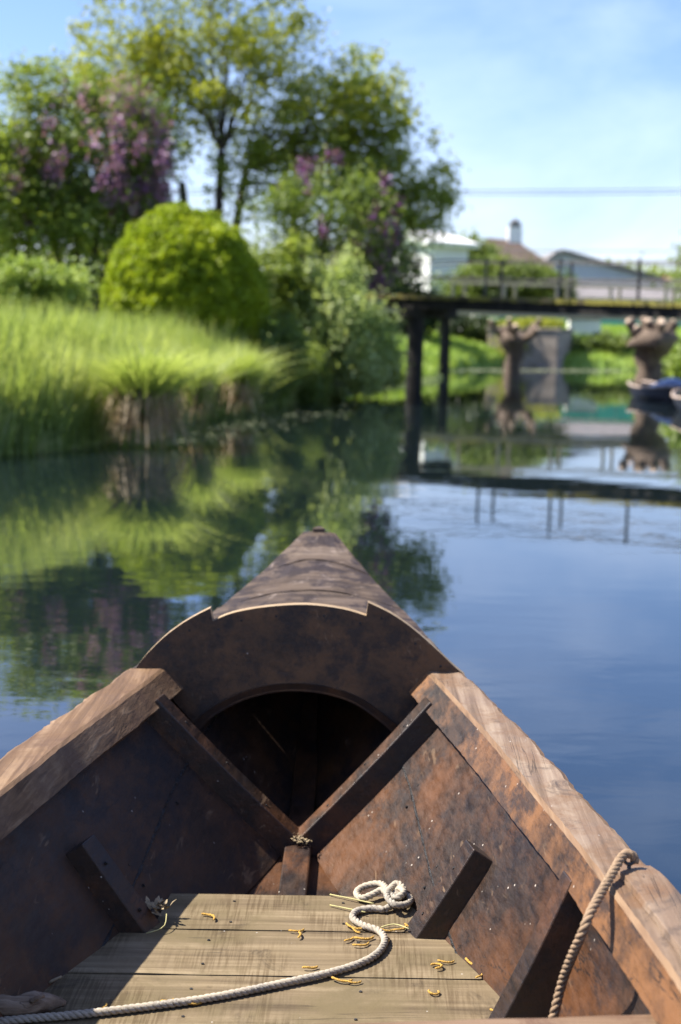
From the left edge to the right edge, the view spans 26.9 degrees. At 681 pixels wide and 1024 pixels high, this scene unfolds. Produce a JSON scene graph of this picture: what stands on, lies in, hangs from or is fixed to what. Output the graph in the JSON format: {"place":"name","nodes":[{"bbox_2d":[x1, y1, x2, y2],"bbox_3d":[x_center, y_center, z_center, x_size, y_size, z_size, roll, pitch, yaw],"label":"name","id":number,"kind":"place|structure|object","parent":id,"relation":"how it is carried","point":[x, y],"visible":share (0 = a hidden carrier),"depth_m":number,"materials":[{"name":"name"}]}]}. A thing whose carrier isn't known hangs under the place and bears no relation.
{"place":"outdoors","nodes":[
{"label":"outdoors","id":0,"kind":"place"},
{"bbox_2d":[16,368,442,454],"bbox_3d":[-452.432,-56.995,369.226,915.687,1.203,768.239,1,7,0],"label":"bank ground","id":1,"kind":"structure","parent":0,"point":[433,378],"depth_m":40.21,"materials":[{"name":"soil"}]},
{"bbox_2d":[0,45,91,309],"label":"broadleaf tree","id":2,"kind":"object","parent":1,"relation":"on","point":[27,108],"visible":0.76,"depth_m":27.77,"materials":[{"name":"green plant"}]},
{"bbox_2d":[0,246,106,320],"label":"bush","id":3,"kind":"object","parent":1,"relation":"on","point":[20,275],"visible":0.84,"depth_m":22.21,"materials":[{"name":"green plant"}]},
{"bbox_2d":[0,54,209,318],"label":"lilac tree","id":4,"kind":"object","parent":1,"relation":"on","point":[129,183],"visible":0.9,"depth_m":27.90,"materials":[{"name":"green plant"}]},
{"bbox_2d":[0,356,257,456],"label":"bank sedge","id":5,"kind":"object","parent":1,"relation":"on","point":[65,438],"visible":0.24,"depth_m":15.79,"materials":[{"name":"green plant"}]},
{"bbox_2d":[0,288,262,448],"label":"tall grass","id":6,"kind":"structure","parent":1,"relation":"on","point":[32,371],"depth_m":16.77,"materials":[{"name":"green plant"}]},
{"bbox_2d":[1,193,261,313],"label":"broadleaf tree","id":7,"kind":"object","parent":1,"relation":"on","point":[86,260],"visible":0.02,"depth_m":35.27,"materials":[{"name":"green plant"}]},
{"bbox_2d":[51,341,270,448],"bbox_3d":[-2.331,-1.395,16.468,2.879,1.214,3.034,-1,8,-16],"label":"sedge tussock","id":8,"kind":"object","parent":1,"relation":"on","point":[142,392],"visible":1,"depth_m":16.23,"materials":[{"name":"green plant"}]},
{"bbox_2d":[97,200,273,351],"bbox_3d":[-2.829,-3.830,25.723,3.243,3.541,3.203,1,7,0],"label":"dome bush","id":9,"kind":"object","parent":1,"relation":"on","point":[182,256],"visible":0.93,"depth_m":24.64,"materials":[{"name":"green plant"}]},
{"bbox_2d":[140,341,291,424],"bbox_3d":[-1.774,-1.727,19.088,2.255,1.160,2.185,1,7,0],"label":"sedge tussock","id":10,"kind":"object","parent":1,"relation":"on","point":[201,397],"visible":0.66,"depth_m":19.09,"materials":[{"name":"green plant"}]},
{"bbox_2d":[185,340,315,416],"bbox_3d":[-1.418,-2.036,21.666,2.764,1.211,2.537,-3,8,-28],"label":"sedge tussock","id":11,"kind":"object","parent":1,"relation":"on","point":[241,387],"visible":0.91,"depth_m":21.58,"materials":[{"name":"green plant"}]},
{"bbox_2d":[41,0,467,237],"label":"broadleaf tree","id":12,"kind":"object","parent":1,"relation":"on","point":[153,46],"visible":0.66,"depth_m":31.52,"materials":[{"name":"green plant"}]},
{"bbox_2d":[222,347,345,414],"bbox_3d":[-1.368,-2.662,27.472,3.059,1.178,10.623,3,7,10],"label":"bank reed","id":13,"kind":"object","parent":1,"relation":"on","point":[294,393],"visible":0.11,"depth_m":25.57,"materials":[{"name":"green plant"}]},
{"bbox_2d":[246,303,333,409],"bbox_3d":[-1.058,-2.662,26.145,1.436,2.353,4.083,3,7,9],"label":"bush","id":14,"kind":"object","parent":1,"relation":"on","point":[295,337],"visible":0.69,"depth_m":25.59,"materials":[{"name":"green plant"}]},
{"bbox_2d":[255,230,333,333],"bbox_3d":[-0.921,-4.135,28.191,1.650,2.914,1.613,1,7,0],"label":"bush","id":15,"kind":"object","parent":1,"relation":"on","point":[284,279],"visible":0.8,"depth_m":27.83,"materials":[{"name":"green plant"}]},
{"bbox_2d":[235,144,424,365],"bbox_3d":[-0.312,-5.229,30.096,4.139,4.964,3.424,1,7,0],"label":"lilac tree","id":16,"kind":"object","parent":1,"relation":"on","point":[359,223],"visible":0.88,"depth_m":29.48,"materials":[{"name":"green plant"}]},
{"bbox_2d":[197,31,471,338],"bbox_3d":[-0.134,-6.920,32.486,6.308,7.768,4.243,1,7,0],"label":"broadleaf tree","id":17,"kind":"object","parent":1,"relation":"on","point":[447,199],"visible":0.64,"depth_m":31.76,"materials":[{"name":"green plant"}]},
{"bbox_2d":[250,345,440,379],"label":"rough grass","id":18,"kind":"structure","parent":1,"relation":"on","point":[430,368],"depth_m":42.42,"materials":[{"name":"green plant"}]},
{"bbox_2d":[284,230,408,401],"bbox_3d":[0.091,-3.703,28.266,2.583,3.712,2.341,1,7,0],"label":"bush","id":19,"kind":"object","parent":1,"relation":"on","point":[342,333],"visible":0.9,"depth_m":27.86,"materials":[{"name":"green plant"}]},
{"bbox_2d":[336,341,413,396],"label":"bush","id":20,"kind":"object","parent":1,"relation":"on","point":[398,381],"visible":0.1,"depth_m":30.53,"materials":[{"name":"green plant"}]},
{"bbox_2d":[0,334,680,893],"bbox_3d":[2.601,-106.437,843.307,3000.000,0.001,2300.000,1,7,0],"label":"canal water","id":21,"kind":"structure","parent":0,"point":[512,544],"depth_m":9.44,"materials":[{"name":"blue liquid"}]},
{"bbox_2d":[160,405,346,449],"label":"floating leaves","id":22,"kind":"object","parent":21,"relation":"on","point":[250,426],"visible":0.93,"depth_m":20.23,"materials":[{"name":"green plant"}]},
{"bbox_2d":[0,526,680,1023],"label":"wooden boat","id":23,"kind":"object","parent":21,"relation":"on","point":[336,706],"visible":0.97,"depth_m":3.22,"materials":[{"name":"wood"}]},
{"bbox_2d":[0,990,66,1015],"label":"driftwood piece","id":24,"kind":"object","parent":23,"relation":"on","point":[34,1002],"visible":0.99,"depth_m":2.69,"materials":[{"name":"wood"}]},
{"bbox_2d":[49,976,61,983],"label":"dry stalk","id":25,"kind":"object","parent":23,"relation":"on","point":[55,979],"visible":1,"depth_m":2.83,"materials":[{"name":"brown plant"}]},
{"bbox_2d":[146,914,166,933],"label":"dry stalk","id":26,"kind":"object","parent":23,"relation":"on","point":[160,928],"visible":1,"depth_m":3.07,"materials":[{"name":"yellow plant"}]},
{"bbox_2d":[145,896,174,915],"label":"withered leaf tuft","id":27,"kind":"object","parent":23,"relation":"on","point":[156,905],"visible":1,"depth_m":3.14,"materials":[{"name":"beige plant"}]},
{"bbox_2d":[0,880,413,1023],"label":"mooring rope","id":28,"kind":"object","parent":23,"relation":"on","point":[395,893],"visible":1,"depth_m":2.83,"materials":[{"name":"beige fabric"}]},
{"bbox_2d":[201,913,214,919],"bbox_3d":[-0.290,0.897,3.157,0.015,0.008,0.047,-5,10,-42],"label":"willow catkin","id":29,"kind":"object","parent":23,"relation":"on","point":[207,914],"visible":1,"depth_m":3.16},
{"bbox_2d":[288,928,304,931],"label":"willow catkin","id":30,"kind":"object","parent":23,"relation":"on","point":[290,930],"visible":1,"depth_m":3.08},
{"bbox_2d":[291,833,311,843],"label":"withered leaf tuft","id":31,"kind":"object","parent":23,"relation":"on","point":[299,837],"visible":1,"depth_m":3.70,"materials":[{"name":"beige plant"}]},
{"bbox_2d":[302,966,317,968],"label":"willow catkin","id":32,"kind":"object","parent":23,"relation":"on","point":[312,967],"visible":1,"depth_m":2.90},
{"bbox_2d":[331,976,352,982],"bbox_3d":[0.002,0.938,2.852,0.045,0.008,0.015,3,7,10],"label":"willow catkin","id":33,"kind":"object","parent":23,"relation":"on","point":[337,979],"visible":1,"depth_m":2.85},
{"bbox_2d":[330,904,365,912],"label":"straw stem","id":34,"kind":"object","parent":23,"relation":"on","point":[345,908],"visible":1,"depth_m":3.21,"materials":[{"name":"yellow plant"}]},
{"bbox_2d":[330,894,373,903],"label":"straw stem","id":35,"kind":"object","parent":23,"relation":"on","point":[352,898],"visible":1,"depth_m":3.25,"materials":[{"name":"yellow plant"}]},
{"bbox_2d":[345,980,361,983],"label":"willow catkin","id":36,"kind":"object","parent":23,"relation":"on","point":[353,982],"visible":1,"depth_m":2.84},
{"bbox_2d":[345,922,362,929],"bbox_3d":[0.028,0.905,3.106,0.046,0.008,0.015,6,9,33],"label":"willow catkin","id":37,"kind":"object","parent":23,"relation":"on","point":[350,926],"visible":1,"depth_m":3.10},
{"bbox_2d":[352,942,369,945],"bbox_3d":[0.045,0.917,3.017,0.041,0.007,0.013,-2,8,-24],"label":"willow catkin","id":38,"kind":"object","parent":23,"relation":"on","point":[361,944],"visible":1,"depth_m":3.01},
{"bbox_2d":[353,936,373,939],"bbox_3d":[0.051,0.913,3.048,0.047,0.008,0.015,0,7,-12],"label":"willow catkin","id":39,"kind":"object","parent":23,"relation":"on","point":[361,938],"visible":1,"depth_m":3.04},
{"bbox_2d":[381,924,409,928],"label":"straw stem","id":40,"kind":"object","parent":23,"relation":"on","point":[395,924],"visible":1,"depth_m":3.11,"materials":[{"name":"yellow plant"}]},
{"bbox_2d":[428,989,439,994],"bbox_3d":[0.184,0.946,2.801,0.025,0.007,0.021,1,7,-6],"label":"willow catkin","id":41,"kind":"object","parent":23,"relation":"on","point":[431,993],"visible":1,"depth_m":2.79},
{"bbox_2d":[430,963,442,968],"bbox_3d":[0.198,0.930,2.917,0.024,0.008,0.028,-4,9,-36],"label":"willow catkin","id":42,"kind":"object","parent":23,"relation":"on","point":[440,966],"visible":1,"depth_m":2.92},
{"bbox_2d":[437,959,454,962],"bbox_3d":[0.218,0.928,2.939,0.037,0.006,0.012,1,7,-1],"label":"willow catkin","id":43,"kind":"object","parent":23,"relation":"on","point":[445,961],"visible":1,"depth_m":2.94},
{"bbox_2d":[548,849,638,1017],"bbox_3d":[0.450,0.750,2.419,0.212,0.310,0.091,-4,9,-36],"label":"lashing rope","id":44,"kind":"object","parent":23,"relation":"attached to","point":[622,856],"visible":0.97,"depth_m":2.37,"materials":[{"name":"beige fabric"}]},
{"bbox_2d":[489,318,541,374],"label":"pollard willow","id":45,"kind":"object","parent":21,"relation":"on","point":[512,340],"visible":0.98,"depth_m":48.98,"materials":[{"name":"brown plant"}]},
{"bbox_2d":[361,258,680,390],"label":"timber footbridge","id":46,"kind":"object","parent":21,"relation":"in","point":[417,309],"visible":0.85,"depth_m":32.26,"materials":[{"name":"brown wood"}]},
{"bbox_2d":[460,369,621,373],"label":"floating duckweed","id":47,"kind":"object","parent":21,"relation":"on","point":[575,370],"visible":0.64,"depth_m":56.23,"materials":[{"name":"green plant"}]},
{"bbox_2d":[627,378,680,402],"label":"moored boat","id":48,"kind":"object","parent":21,"relation":"on","point":[662,390],"visible":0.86,"depth_m":31.68,"materials":[{"name":"paint"}]},
{"bbox_2d":[671,389,680,410],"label":"moored boat","id":49,"kind":"object","parent":21,"relation":"on","point":[676,394],"visible":1,"depth_m":27.39,"materials":[{"name":"paint"}]},
{"bbox_2d":[0,0,680,274],"label":"sky","id":50,"kind":"structure","parent":0,"point":[530,94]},
{"bbox_2d":[45,243,680,251],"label":"overhead cable","id":51,"kind":"object","parent":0,"point":[568,250],"visible":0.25,"depth_m":73.83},
{"bbox_2d":[167,193,680,194],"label":"overhead cable","id":52,"kind":"object","parent":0,"point":[511,194],"visible":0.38,"depth_m":61.22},
{"bbox_2d":[169,189,680,190],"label":"overhead cable","id":53,"kind":"object","parent":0,"point":[523,190],"visible":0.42,"depth_m":60.71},
{"bbox_2d":[270,320,680,370],"bbox_3d":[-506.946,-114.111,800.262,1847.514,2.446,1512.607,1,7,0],"label":"bank ground","id":54,"kind":"structure","parent":0,"point":[590,363],"depth_m":62.14,"materials":[{"name":"green plant"}]},
{"bbox_2d":[23,243,104,320],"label":"background tree","id":55,"kind":"object","parent":54,"relation":"on","point":[63,258],"visible":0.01,"depth_m":53.84,"materials":[{"name":"green plant"}]},
{"bbox_2d":[249,241,367,338],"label":"background tree","id":56,"kind":"object","parent":54,"relation":"on","point":[277,300],"visible":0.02,"depth_m":53.41,"materials":[{"name":"green plant"}]},
{"bbox_2d":[353,229,460,342],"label":"background tree","id":57,"kind":"object","parent":54,"relation":"on","point":[430,323],"visible":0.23,"depth_m":58.65,"materials":[{"name":"green plant"}]},
{"bbox_2d":[362,231,479,354],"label":"white house","id":58,"kind":"structure","parent":54,"relation":"on","point":[450,250],"depth_m":67.21,"materials":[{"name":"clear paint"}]},
{"bbox_2d":[434,315,502,343],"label":"hedge","id":59,"kind":"object","parent":54,"relation":"on","point":[473,327],"visible":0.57,"depth_m":62.87,"materials":[{"name":"green plant"}]},
{"bbox_2d":[454,226,515,315],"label":"background tree","id":60,"kind":"object","parent":54,"relation":"on","point":[475,252],"visible":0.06,"depth_m":70.30,"materials":[{"name":"green plant"}]},
{"bbox_2d":[430,247,582,322],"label":"bush","id":61,"kind":"object","parent":54,"relation":"on","point":[544,271],"visible":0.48,"depth_m":64.29,"materials":[{"name":"green plant"}]},
{"bbox_2d":[471,219,556,320],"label":"brown roofed house","id":62,"kind":"structure","parent":54,"relation":"on","point":[514,231],"depth_m":78.93,"materials":[{"name":"tile"}]},
{"bbox_2d":[486,327,573,367],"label":"concrete abutment","id":63,"kind":"object","parent":54,"relation":"on","point":[549,347],"visible":0.56,"depth_m":61.37,"materials":[{"name":"grey concrete"}]},
{"bbox_2d":[486,316,565,361],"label":"abutment plants","id":64,"kind":"object","parent":63,"relation":"on","point":[524,322],"visible":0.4,"depth_m":61.67,"materials":[{"name":"green plant"}]},
{"bbox_2d":[566,318,600,335],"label":"white cabinet","id":65,"kind":"object","parent":54,"relation":"on","point":[582,326],"visible":0.46,"depth_m":67.10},
{"bbox_2d":[500,316,680,326],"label":"teal fence","id":66,"kind":"object","parent":54,"relation":"on","point":[610,322],"visible":0.02,"depth_m":73.28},
{"bbox_2d":[571,328,634,355],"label":"bush","id":67,"kind":"object","parent":54,"relation":"on","point":[602,341],"visible":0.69,"depth_m":63.18,"materials":[{"name":"green plant"}]},
{"bbox_2d":[541,249,670,284],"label":"storage shed","id":68,"kind":"structure","parent":54,"relation":"on","point":[602,272],"depth_m":93.68,"materials":[{"name":"grey metal"}]},
{"bbox_2d":[572,283,680,324],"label":"building","id":69,"kind":"structure","parent":54,"relation":"on","point":[626,294],"depth_m":83.93,"materials":[{"name":"white glass"}]},
{"bbox_2d":[605,250,657,275],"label":"background tree","id":70,"kind":"object","parent":54,"relation":"on","point":[608,259],"depth_m":127.27,"materials":[{"name":"green plant"}]},
{"bbox_2d":[624,257,679,276],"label":"background tree","id":71,"kind":"object","parent":54,"relation":"on","point":[662,273],"visible":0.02,"depth_m":132.24,"materials":[{"name":"green plant"}]},
{"bbox_2d":[651,231,680,301],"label":"background tree","id":72,"kind":"object","parent":54,"relation":"on","point":[676,277],"visible":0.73,"depth_m":78.88,"materials":[{"name":"green plant"}]},
{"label":"right bank ground","id":73,"kind":"structure","parent":0,"visible":0},
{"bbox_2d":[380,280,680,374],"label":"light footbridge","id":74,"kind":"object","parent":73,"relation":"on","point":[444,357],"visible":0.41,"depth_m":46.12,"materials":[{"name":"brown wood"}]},
{"bbox_2d":[625,317,679,385],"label":"pollard willow","id":75,"kind":"object","parent":73,"relation":"on","point":[652,342],"visible":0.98,"depth_m":34.26,"materials":[{"name":"brown plant"}]},
{"bbox_2d":[633,337,680,379],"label":"bush","id":76,"kind":"object","parent":73,"relation":"on","point":[671,362],"visible":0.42,"depth_m":36.45,"materials":[{"name":"green plant"}]}
]}

